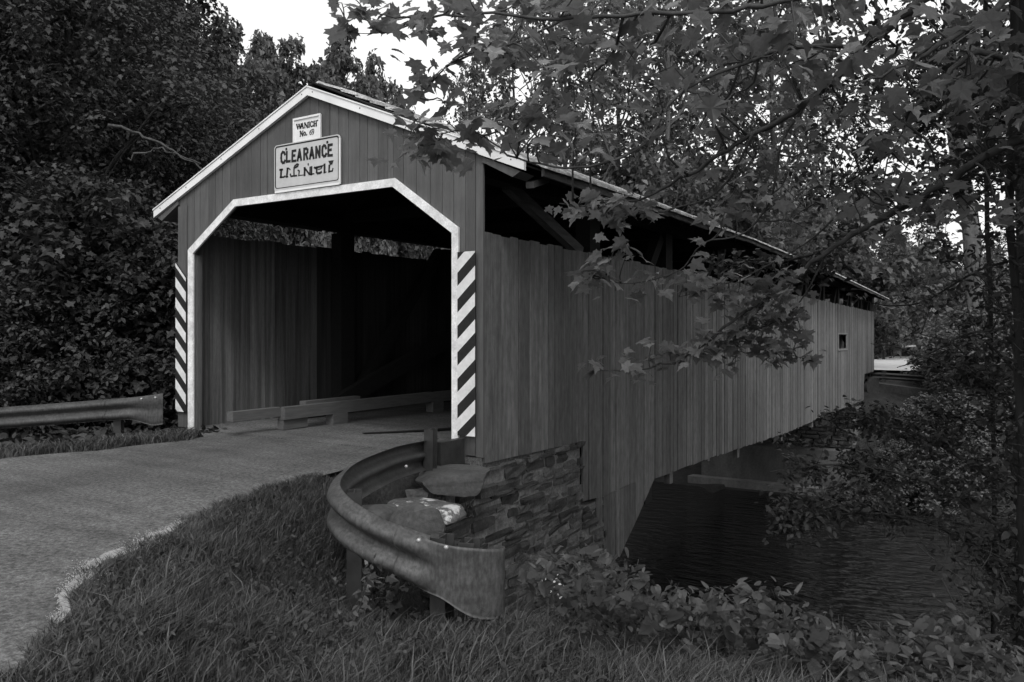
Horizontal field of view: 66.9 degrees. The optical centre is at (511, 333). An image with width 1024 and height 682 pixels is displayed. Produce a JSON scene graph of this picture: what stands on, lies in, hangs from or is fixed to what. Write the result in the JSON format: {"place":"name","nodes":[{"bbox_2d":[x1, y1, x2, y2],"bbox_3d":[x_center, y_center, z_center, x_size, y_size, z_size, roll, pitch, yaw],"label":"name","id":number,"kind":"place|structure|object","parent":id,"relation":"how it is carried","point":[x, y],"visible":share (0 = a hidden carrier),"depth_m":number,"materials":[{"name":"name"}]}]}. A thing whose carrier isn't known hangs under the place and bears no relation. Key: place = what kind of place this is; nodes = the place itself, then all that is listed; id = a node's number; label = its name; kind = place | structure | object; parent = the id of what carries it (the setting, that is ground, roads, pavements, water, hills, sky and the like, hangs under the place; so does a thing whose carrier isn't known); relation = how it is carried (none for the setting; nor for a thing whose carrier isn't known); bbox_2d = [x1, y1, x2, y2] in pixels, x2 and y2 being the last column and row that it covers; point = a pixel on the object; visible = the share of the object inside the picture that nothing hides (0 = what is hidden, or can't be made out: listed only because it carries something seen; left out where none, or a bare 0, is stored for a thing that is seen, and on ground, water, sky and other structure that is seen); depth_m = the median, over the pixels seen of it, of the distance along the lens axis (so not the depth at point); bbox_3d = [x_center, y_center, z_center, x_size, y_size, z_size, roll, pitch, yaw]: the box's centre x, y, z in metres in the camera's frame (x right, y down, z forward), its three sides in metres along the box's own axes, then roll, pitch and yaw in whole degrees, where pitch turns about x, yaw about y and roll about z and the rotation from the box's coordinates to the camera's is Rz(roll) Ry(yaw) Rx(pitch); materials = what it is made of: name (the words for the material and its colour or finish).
{"place":"outdoors","nodes":[
{"label":"outdoors","id":0,"kind":"place"},
{"bbox_2d":[0,432,384,676],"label":"road","id":1,"kind":"structure","parent":0,"point":[59,512],"depth_m":6.78,"materials":[{"name":"grey asphalt"}]},
{"bbox_2d":[45,518,188,623],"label":"gravel","id":2,"kind":"structure","parent":1,"relation":"on","point":[109,553],"depth_m":4.52,"materials":[{"name":"grey gravel"}]},
{"bbox_2d":[0,248,1018,681],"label":"ground","id":3,"kind":"structure","parent":0,"point":[412,596],"depth_m":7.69,"materials":[{"name":"plant"}]},
{"bbox_2d":[0,0,75,222],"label":"broadleaf tree","id":4,"kind":"object","parent":3,"relation":"on","point":[21,142],"visible":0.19,"depth_m":14.23,"materials":[{"name":"grey plant"}]},
{"bbox_2d":[0,269,96,442],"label":"bush","id":5,"kind":"object","parent":3,"relation":"on","point":[38,334],"visible":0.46,"depth_m":11.67,"materials":[{"name":"grey plant"}]},
{"bbox_2d":[0,227,98,440],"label":"bush","id":6,"kind":"object","parent":3,"relation":"on","point":[64,287],"visible":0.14,"depth_m":12.33,"materials":[{"name":"grey plant"}]},
{"bbox_2d":[0,0,112,230],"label":"broadleaf tree","id":7,"kind":"object","parent":3,"relation":"on","point":[42,123],"visible":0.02,"depth_m":16.78,"materials":[{"name":"grey plant"}]},
{"bbox_2d":[0,241,156,439],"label":"bush","id":8,"kind":"object","parent":3,"relation":"on","point":[100,343],"visible":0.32,"depth_m":12.14,"materials":[{"name":"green plant"}]},
{"bbox_2d":[0,181,160,440],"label":"bush","id":9,"kind":"object","parent":3,"relation":"on","point":[8,199],"visible":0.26,"depth_m":12.49,"materials":[{"name":"grey plant"}]},
{"bbox_2d":[0,393,162,433],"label":"guardrail","id":10,"kind":"object","parent":3,"relation":"on","point":[148,409],"visible":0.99,"depth_m":10.87,"materials":[{"name":"metal"}]},
{"bbox_2d":[0,170,177,434],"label":"bush","id":11,"kind":"object","parent":3,"relation":"on","point":[55,240],"visible":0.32,"depth_m":12.77,"materials":[{"name":"grey plant"}]},
{"bbox_2d":[7,232,177,440],"bbox_3d":[-6.675,0.518,13.792,3.693,4.641,4.285,0,0,44],"label":"bush","id":12,"kind":"object","parent":3,"relation":"on","point":[122,263],"visible":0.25,"depth_m":12.86,"materials":[{"name":"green plant"}]},
{"bbox_2d":[0,422,226,449],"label":"roadside undergrowth","id":13,"kind":"object","parent":3,"relation":"on","point":[81,432],"visible":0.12,"depth_m":10.73,"materials":[{"name":"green plant"}]},
{"bbox_2d":[0,0,251,364],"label":"broadleaf tree","id":14,"kind":"object","parent":3,"relation":"on","point":[34,73],"visible":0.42,"depth_m":14.93,"materials":[{"name":"grey plant"}]},
{"bbox_2d":[108,124,202,168],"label":"bare branch","id":15,"kind":"object","parent":14,"relation":"attached to","point":[133,132],"visible":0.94,"depth_m":13.58,"materials":[{"name":"wood"}]},
{"bbox_2d":[127,147,200,164],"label":"bare branch","id":16,"kind":"object","parent":15,"relation":"attached to","point":[131,159],"visible":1,"depth_m":13.60,"materials":[{"name":"wood"}]},
{"bbox_2d":[0,0,267,245],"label":"broadleaf tree","id":17,"kind":"object","parent":3,"relation":"on","point":[156,165],"visible":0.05,"depth_m":18.01,"materials":[{"name":"grey plant"}]},
{"bbox_2d":[1,0,273,240],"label":"broadleaf tree","id":18,"kind":"object","parent":3,"relation":"on","point":[172,5],"visible":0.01,"depth_m":24.45,"materials":[{"name":"grey plant"}]},
{"bbox_2d":[74,220,214,431],"bbox_3d":[-6.388,0.503,14.679,4.880,5.694,4.832,0,0,3],"label":"bush","id":19,"kind":"object","parent":3,"relation":"on","point":[149,341],"visible":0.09,"depth_m":13.44,"materials":[{"name":"grey plant"}]},
{"bbox_2d":[0,0,293,242],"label":"broadleaf tree","id":20,"kind":"object","parent":3,"relation":"on","point":[249,87],"visible":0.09,"depth_m":19.56,"materials":[{"name":"grey plant"}]},
{"bbox_2d":[32,7,275,212],"bbox_3d":[-16.738,-5.788,26.993,18.036,25.955,16.522,0,0,-28],"label":"broadleaf tree","id":21,"kind":"object","parent":3,"relation":"on","point":[267,111],"depth_m":28.73,"materials":[{"name":"grey plant"}]},
{"bbox_2d":[63,0,260,233],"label":"broadleaf tree","id":22,"kind":"object","parent":3,"relation":"on","point":[214,23],"visible":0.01,"depth_m":26.44,"materials":[{"name":"grey plant"}]},
{"bbox_2d":[133,0,272,240],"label":"broadleaf tree","id":23,"kind":"object","parent":3,"relation":"on","point":[224,142],"visible":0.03,"depth_m":24.13,"materials":[{"name":"grey plant"}]},
{"bbox_2d":[173,1,255,238],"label":"broadleaf tree","id":24,"kind":"object","parent":3,"relation":"on","point":[243,76],"depth_m":30.44,"materials":[{"name":"grey plant"}]},
{"bbox_2d":[208,11,298,245],"bbox_3d":[-11.948,-2.771,32.812,6.785,21.819,6.793,0,0,38],"label":"broadleaf tree","id":25,"kind":"object","parent":3,"relation":"on","point":[261,64],"visible":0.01,"depth_m":32.52,"materials":[{"name":"grey plant"}]},
{"bbox_2d":[236,29,330,244],"bbox_3d":[-10.983,-2.829,35.234,4.710,21.966,5.370,0,0,37],"label":"broadleaf tree","id":26,"kind":"object","parent":3,"relation":"on","point":[265,44],"visible":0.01,"depth_m":34.75,"materials":[{"name":"grey plant"}]},
{"bbox_2d":[244,33,364,251],"bbox_3d":[-10.305,-2.983,35.904,6.925,22.271,6.933,0,0,-23],"label":"broadleaf tree","id":27,"kind":"object","parent":3,"relation":"on","point":[299,73],"visible":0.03,"depth_m":35.71,"materials":[{"name":"grey plant"}]},
{"bbox_2d":[287,26,397,256],"bbox_3d":[-8.305,-3.503,37.510,5.575,23.401,6.356,0,0,-24],"label":"broadleaf tree","id":28,"kind":"object","parent":3,"relation":"on","point":[339,57],"visible":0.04,"depth_m":37.30,"materials":[{"name":"grey plant"}]},
{"bbox_2d":[332,554,381,637],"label":"weed","id":29,"kind":"object","parent":3,"relation":"on","point":[369,581],"visible":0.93,"depth_m":4.40,"materials":[{"name":"grey plant"}]},
{"bbox_2d":[346,560,383,612],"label":"weed","id":30,"kind":"object","parent":3,"relation":"on","point":[365,598],"visible":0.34,"depth_m":5.95,"materials":[{"name":"grey plant"}]},
{"bbox_2d":[362,504,396,520],"bbox_3d":[-1.218,1.614,6.492,0.583,0.329,0.615,0,0,32],"label":"flat rock","id":31,"kind":"object","parent":3,"relation":"on","point":[385,511],"visible":0.2,"depth_m":6.45,"materials":[{"name":"grey stone"}]},
{"bbox_2d":[348,48,417,258],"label":"broadleaf tree","id":32,"kind":"object","parent":3,"relation":"on","point":[383,85],"visible":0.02,"depth_m":42.87,"materials":[{"name":"grey plant"}]},
{"bbox_2d":[361,568,409,623],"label":"weed","id":33,"kind":"object","parent":3,"relation":"on","point":[386,601],"visible":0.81,"depth_m":5.53,"materials":[{"name":"grey plant"}]},
{"bbox_2d":[387,76,432,260],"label":"broadleaf tree","id":34,"kind":"object","parent":3,"relation":"on","point":[420,253],"visible":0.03,"depth_m":45.78,"materials":[{"name":"grey plant"}]},
{"bbox_2d":[327,428,504,627],"bbox_3d":[-0.847,1.697,6.624,1.142,1.405,4.317,0,0,-7],"label":"guardrail","id":35,"kind":"object","parent":3,"relation":"on","point":[467,577],"visible":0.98,"depth_m":4.71,"materials":[{"name":"metal"}]},
{"bbox_2d":[389,502,445,581],"bbox_3d":[-0.804,1.692,6.318,0.507,0.631,0.318,0,0,-11],"label":"boulder","id":36,"kind":"object","parent":3,"relation":"on","point":[419,517],"visible":0.45,"depth_m":6.19,"materials":[{"name":"grey stone"}]},
{"bbox_2d":[387,497,465,526],"bbox_3d":[-0.790,1.687,6.951,0.747,0.352,0.524,0,0,32],"label":"limewashed rock","id":37,"kind":"object","parent":3,"relation":"on","point":[452,513],"visible":0.38,"depth_m":6.88,"materials":[{"name":"grey stone"}]},
{"bbox_2d":[1,499,893,681],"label":"clover","id":38,"kind":"object","parent":3,"relation":"on","point":[253,646],"visible":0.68,"depth_m":4.17,"materials":[{"name":"grey plant"}]},
{"bbox_2d":[439,49,503,249],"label":"slender tree","id":39,"kind":"object","parent":3,"relation":"on","point":[481,90],"visible":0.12,"depth_m":45.63,"materials":[{"name":"grey plant"}]},
{"bbox_2d":[405,441,606,633],"bbox_3d":[-2.011,4.542,11.149,5.572,6.117,4.182,0,0,32],"label":"stone abutment","id":40,"kind":"object","parent":3,"relation":"on","point":[533,504],"visible":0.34,"depth_m":9.59,"materials":[{"name":"grey stone"}]},
{"bbox_2d":[415,464,490,497],"bbox_3d":[-0.626,1.553,8.100,0.852,0.272,0.761,0,0,-24],"label":"slab stone","id":41,"kind":"object","parent":40,"relation":"on","point":[460,480],"visible":0.96,"depth_m":7.83,"materials":[{"name":"grey stone"}]},
{"bbox_2d":[460,496,477,516],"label":"weed","id":42,"kind":"object","parent":40,"relation":"on","point":[470,508],"visible":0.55,"depth_m":8.21,"materials":[{"name":"grey plant"}]},
{"bbox_2d":[152,81,888,556],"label":"covered bridge","id":43,"kind":"structure","parent":40,"relation":"on","point":[270,323],"depth_m":12.46,"materials":[{"name":"grey wood"}]},
{"bbox_2d":[175,263,186,411],"bbox_3d":[-4.904,0.045,11.485,0.243,2.210,0.019,0,0,32],"label":"hazard marker","id":44,"kind":"object","parent":43,"relation":"attached to","point":[180,341],"visible":1,"depth_m":11.48,"materials":[{"name":"black paint"}]},
{"bbox_2d":[274,134,340,192],"bbox_3d":[-2.688,-2.214,10.125,1.211,0.642,0.026,0,0,32],"label":"clearance sign","id":45,"kind":"object","parent":43,"relation":"attached to","point":[308,164],"visible":1,"depth_m":10.11,"materials":[{"name":"white metal"}]},
{"bbox_2d":[293,113,321,142],"bbox_3d":[-2.680,-2.689,10.136,0.503,0.319,0.030,0,0,32],"label":"name plaque","id":46,"kind":"object","parent":43,"relation":"attached to","point":[308,127],"visible":1,"depth_m":10.13,"materials":[{"name":"paint"}]},
{"bbox_2d":[227,390,451,429],"bbox_3d":[-0.542,1.265,16.057,0.330,0.470,12.720,0,0,32],"label":"wooden kerb rail","id":47,"kind":"object","parent":43,"relation":"on","point":[335,410],"visible":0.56,"depth_m":12.16,"materials":[{"name":"wood"}]},
{"bbox_2d":[457,251,475,436],"bbox_3d":[-0.514,0.110,8.784,0.244,2.090,0.019,0,0,32],"label":"hazard marker","id":48,"kind":"object","parent":43,"relation":"attached to","point":[466,343],"visible":1,"depth_m":8.77,"materials":[{"name":"black paint"}]},
{"bbox_2d":[459,0,590,162],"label":"slender tree","id":49,"kind":"object","parent":3,"relation":"on","point":[502,86],"visible":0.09,"depth_m":51.72,"materials":[{"name":"grey plant"}]},
{"bbox_2d":[485,0,659,188],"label":"slender tree","id":50,"kind":"object","parent":3,"relation":"on","point":[603,89],"visible":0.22,"depth_m":42.55,"materials":[{"name":"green plant"}]},
{"bbox_2d":[534,0,711,190],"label":"slender tree","id":51,"kind":"object","parent":3,"relation":"on","point":[628,90],"visible":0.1,"depth_m":54.79,"materials":[{"name":"grey plant"}]},
{"bbox_2d":[560,135,730,216],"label":"bushy tree","id":52,"kind":"object","parent":3,"relation":"on","point":[596,170],"visible":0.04,"depth_m":48.64,"materials":[{"name":"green plant"}]},
{"bbox_2d":[323,0,1023,385],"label":"maple tree","id":53,"kind":"object","parent":3,"relation":"on","point":[495,50],"visible":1,"depth_m":5.29,"materials":[{"name":"grey plant"}]},
{"bbox_2d":[586,0,762,225],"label":"slender tree","id":54,"kind":"object","parent":3,"relation":"on","point":[646,161],"visible":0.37,"depth_m":45.66,"materials":[{"name":"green plant"}]},
{"bbox_2d":[625,141,792,242],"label":"bushy tree","id":55,"kind":"object","parent":3,"relation":"on","point":[722,181],"visible":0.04,"depth_m":51.32,"materials":[{"name":"grey plant"}]},
{"bbox_2d":[663,586,765,657],"bbox_3d":[1.550,2.229,5.872,0.866,0.590,0.315,0,0,-21],"label":"weed","id":56,"kind":"object","parent":3,"relation":"on","point":[760,588],"visible":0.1,"depth_m":5.93,"materials":[{"name":"grey plant"}]},
{"bbox_2d":[639,0,826,235],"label":"slender tree","id":57,"kind":"object","parent":3,"relation":"on","point":[731,133],"visible":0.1,"depth_m":56.06,"materials":[{"name":"grey plant"}]},
{"bbox_2d":[683,164,852,345],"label":"bushy tree","id":58,"kind":"object","parent":3,"relation":"on","point":[788,234],"visible":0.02,"depth_m":52.62,"materials":[{"name":"grey plant"}]},
{"bbox_2d":[517,544,1023,681],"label":"vine undergrowth","id":59,"kind":"object","parent":3,"relation":"on","point":[960,654],"visible":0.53,"depth_m":4.37,"materials":[{"name":"grey plant"}]},
{"bbox_2d":[688,403,865,496],"bbox_3d":[12.100,5.414,34.726,7.151,4.620,4.669,0,0,32],"label":"concrete abutment","id":60,"kind":"object","parent":3,"relation":"on","point":[752,466],"visible":0.23,"depth_m":33.42,"materials":[{"name":"concrete"}]},
{"bbox_2d":[677,0,883,276],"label":"slender tree","id":61,"kind":"object","parent":3,"relation":"on","point":[763,227],"visible":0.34,"depth_m":45.30,"materials":[{"name":"grey plant"}]},
{"bbox_2d":[640,0,1015,305],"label":"beech tree","id":62,"kind":"object","parent":3,"relation":"on","point":[958,133],"visible":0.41,"depth_m":10.60,"materials":[{"name":"grey plant"}]},
{"bbox_2d":[751,0,907,304],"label":"slender tree","id":63,"kind":"object","parent":3,"relation":"on","point":[834,124],"visible":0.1,"depth_m":58.88,"materials":[{"name":"grey plant"}]},
{"bbox_2d":[818,479,855,500],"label":"bush","id":64,"kind":"object","parent":3,"relation":"on","point":[830,486],"visible":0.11,"depth_m":31.01,"materials":[{"name":"grey plant"}]},
{"bbox_2d":[793,189,889,347],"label":"bushy tree","id":65,"kind":"object","parent":3,"relation":"on","point":[856,276],"visible":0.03,"depth_m":57.74,"materials":[{"name":"grey plant"}]},
{"bbox_2d":[821,490,870,511],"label":"bush","id":66,"kind":"object","parent":3,"relation":"on","point":[842,498],"visible":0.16,"depth_m":29.48,"materials":[{"name":"grey plant"}]},
{"bbox_2d":[833,479,904,513],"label":"bush","id":67,"kind":"object","parent":3,"relation":"on","point":[876,497],"visible":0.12,"depth_m":29.24,"materials":[{"name":"grey plant"}]},
{"bbox_2d":[807,186,963,358],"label":"bushy tree","id":68,"kind":"object","parent":3,"relation":"on","point":[916,258],"visible":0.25,"depth_m":58.54,"materials":[{"name":"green plant"}]},
{"bbox_2d":[851,200,922,358],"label":"slender tree","id":69,"kind":"object","parent":3,"relation":"on","point":[883,252],"visible":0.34,"depth_m":57.44,"materials":[{"name":"grey plant"}]},
{"bbox_2d":[754,244,1023,654],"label":"riverside bush","id":70,"kind":"object","parent":3,"relation":"on","point":[869,421],"visible":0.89,"depth_m":8.50,"materials":[{"name":"grey plant"}]},
{"bbox_2d":[856,462,940,513],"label":"bush","id":71,"kind":"object","parent":3,"relation":"on","point":[904,493],"visible":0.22,"depth_m":29.29,"materials":[{"name":"grey plant"}]},
{"bbox_2d":[874,438,925,464],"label":"bush","id":72,"kind":"object","parent":3,"relation":"on","point":[891,450],"visible":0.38,"depth_m":31.87,"materials":[{"name":"grey plant"}]},
{"bbox_2d":[867,378,940,395],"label":"wing wall","id":73,"kind":"structure","parent":3,"relation":"on","point":[874,385],"depth_m":37.64,"materials":[{"name":"concrete"}]},
{"bbox_2d":[869,257,941,354],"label":"bush","id":74,"kind":"object","parent":3,"relation":"on","point":[913,327],"visible":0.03,"depth_m":72.09,"materials":[{"name":"grey plant"}]},
{"bbox_2d":[868,371,959,383],"bbox_3d":[20.857,2.400,37.308,0.752,1.000,7.465,0,0,-41],"label":"guardrail","id":75,"kind":"object","parent":3,"relation":"on","point":[915,377],"visible":0.35,"depth_m":38.97,"materials":[{"name":"metal"}]},
{"bbox_2d":[867,233,963,343],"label":"bushy tree","id":76,"kind":"object","parent":3,"relation":"on","point":[880,243],"visible":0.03,"depth_m":77.23,"materials":[{"name":"grey plant"}]},
{"bbox_2d":[890,391,956,437],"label":"bush","id":77,"kind":"object","parent":3,"relation":"on","point":[914,403],"visible":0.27,"depth_m":32.76,"materials":[{"name":"grey plant"}]},
{"bbox_2d":[888,453,962,514],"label":"bush","id":78,"kind":"object","parent":3,"relation":"on","point":[922,491],"visible":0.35,"depth_m":29.36,"materials":[{"name":"grey plant"}]},
{"bbox_2d":[893,203,960,339],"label":"slender tree","id":79,"kind":"object","parent":3,"relation":"on","point":[924,232],"visible":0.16,"depth_m":65.75,"materials":[{"name":"grey plant"}]},
{"bbox_2d":[900,326,960,375],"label":"bush","id":80,"kind":"object","parent":3,"relation":"on","point":[911,371],"visible":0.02,"depth_m":39.96,"materials":[{"name":"grey plant"}]},
{"bbox_2d":[902,247,964,336],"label":"bushy tree","id":81,"kind":"object","parent":3,"relation":"on","point":[960,292],"visible":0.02,"depth_m":74.56,"materials":[{"name":"grey plant"}]},
{"bbox_2d":[901,437,981,499],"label":"bush","id":82,"kind":"object","parent":3,"relation":"on","point":[941,470],"visible":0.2,"depth_m":29.58,"materials":[{"name":"grey plant"}]},
{"bbox_2d":[926,296,964,334],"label":"bushy tree","id":83,"kind":"object","parent":3,"relation":"on","point":[961,305],"visible":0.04,"depth_m":46.56,"materials":[{"name":"grey plant"}]},
{"bbox_2d":[903,387,996,451],"bbox_3d":[18.235,3.700,31.768,3.976,3.103,3.541,0,0,37],"label":"bush","id":84,"kind":"object","parent":3,"relation":"on","point":[951,408],"visible":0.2,"depth_m":31.84,"materials":[{"name":"grey plant"}]},
{"bbox_2d":[905,242,1009,353],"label":"bushy tree","id":85,"kind":"object","parent":3,"relation":"on","point":[952,302],"visible":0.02,"depth_m":64.34,"materials":[{"name":"grey plant"}]},
{"bbox_2d":[906,286,1012,371],"bbox_3d":[23.909,0.298,38.386,6.198,5.431,6.959,0,0,-34],"label":"bush","id":86,"kind":"object","parent":3,"relation":"on","point":[920,337],"visible":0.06,"depth_m":39.05,"materials":[{"name":"grey plant"}]},
{"bbox_2d":[911,0,1009,316],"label":"pale trunk tree","id":87,"kind":"object","parent":3,"relation":"on","point":[972,231],"visible":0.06,"depth_m":37.73,"materials":[{"name":"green plant"}]},
{"bbox_2d":[913,306,1010,393],"bbox_3d":[21.233,0.820,35.103,5.017,4.396,5.633,0,0,20],"label":"bush","id":88,"kind":"object","parent":3,"relation":"on","point":[930,345],"visible":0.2,"depth_m":34.85,"materials":[{"name":"grey plant"}]},
{"bbox_2d":[927,427,1010,498],"bbox_3d":[17.972,5.013,30.078,3.645,2.845,3.246,0,0,-17],"label":"bush","id":89,"kind":"object","parent":3,"relation":"on","point":[984,452],"visible":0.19,"depth_m":29.60,"materials":[{"name":"grey plant"}]},
{"bbox_2d":[930,330,1014,411],"bbox_3d":[20.531,1.770,33.037,4.722,4.138,5.302,0,0,45],"label":"bush","id":90,"kind":"object","parent":3,"relation":"on","point":[1003,353],"visible":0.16,"depth_m":32.70,"materials":[{"name":"grey plant"}]},
{"bbox_2d":[948,398,1014,471],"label":"bush","id":91,"kind":"object","parent":3,"relation":"on","point":[984,434],"visible":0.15,"depth_m":30.26,"materials":[{"name":"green plant"}]},
{"bbox_2d":[949,1,1015,679],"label":"sapling","id":92,"kind":"object","parent":3,"relation":"on","point":[989,250],"visible":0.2,"depth_m":9.59,"materials":[{"name":"black plant"}]},
{"bbox_2d":[945,0,1023,656],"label":"sapling","id":93,"kind":"object","parent":3,"relation":"on","point":[1016,338],"visible":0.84,"depth_m":6.58,"materials":[{"name":"black plant"}]},
{"bbox_2d":[961,385,1014,457],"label":"bush","id":94,"kind":"object","parent":3,"relation":"on","point":[996,395],"visible":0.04,"depth_m":30.88,"materials":[{"name":"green plant"}]},
{"bbox_2d":[983,223,1009,286],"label":"slender tree","id":95,"kind":"object","parent":3,"relation":"on","point":[993,253],"visible":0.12,"depth_m":59.67,"materials":[{"name":"grey plant"}]},
{"bbox_2d":[970,0,1023,657],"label":"sapling","id":96,"kind":"object","parent":3,"relation":"on","point":[1019,196],"visible":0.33,"depth_m":7.41,"materials":[{"name":"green plant"}]},
{"bbox_2d":[983,262,1010,300],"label":"bushy tree","id":97,"kind":"object","parent":3,"relation":"on","point":[1002,288],"visible":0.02,"depth_m":53.55,"materials":[{"name":"grey plant"}]},
{"bbox_2d":[185,0,1015,267],"label":"sky","id":98,"kind":"structure","parent":0,"point":[309,19],"materials":[{"name":"white"}]},
{"bbox_2d":[603,481,1015,681],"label":"creek water","id":99,"kind":"structure","parent":0,"point":[853,576],"depth_m":23.03,"materials":[{"name":"black liquid"}]},
{"bbox_2d":[874,356,919,370],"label":"road","id":100,"kind":"structure","parent":0,"point":[888,363],"depth_m":49.56,"materials":[{"name":"grey asphalt"}]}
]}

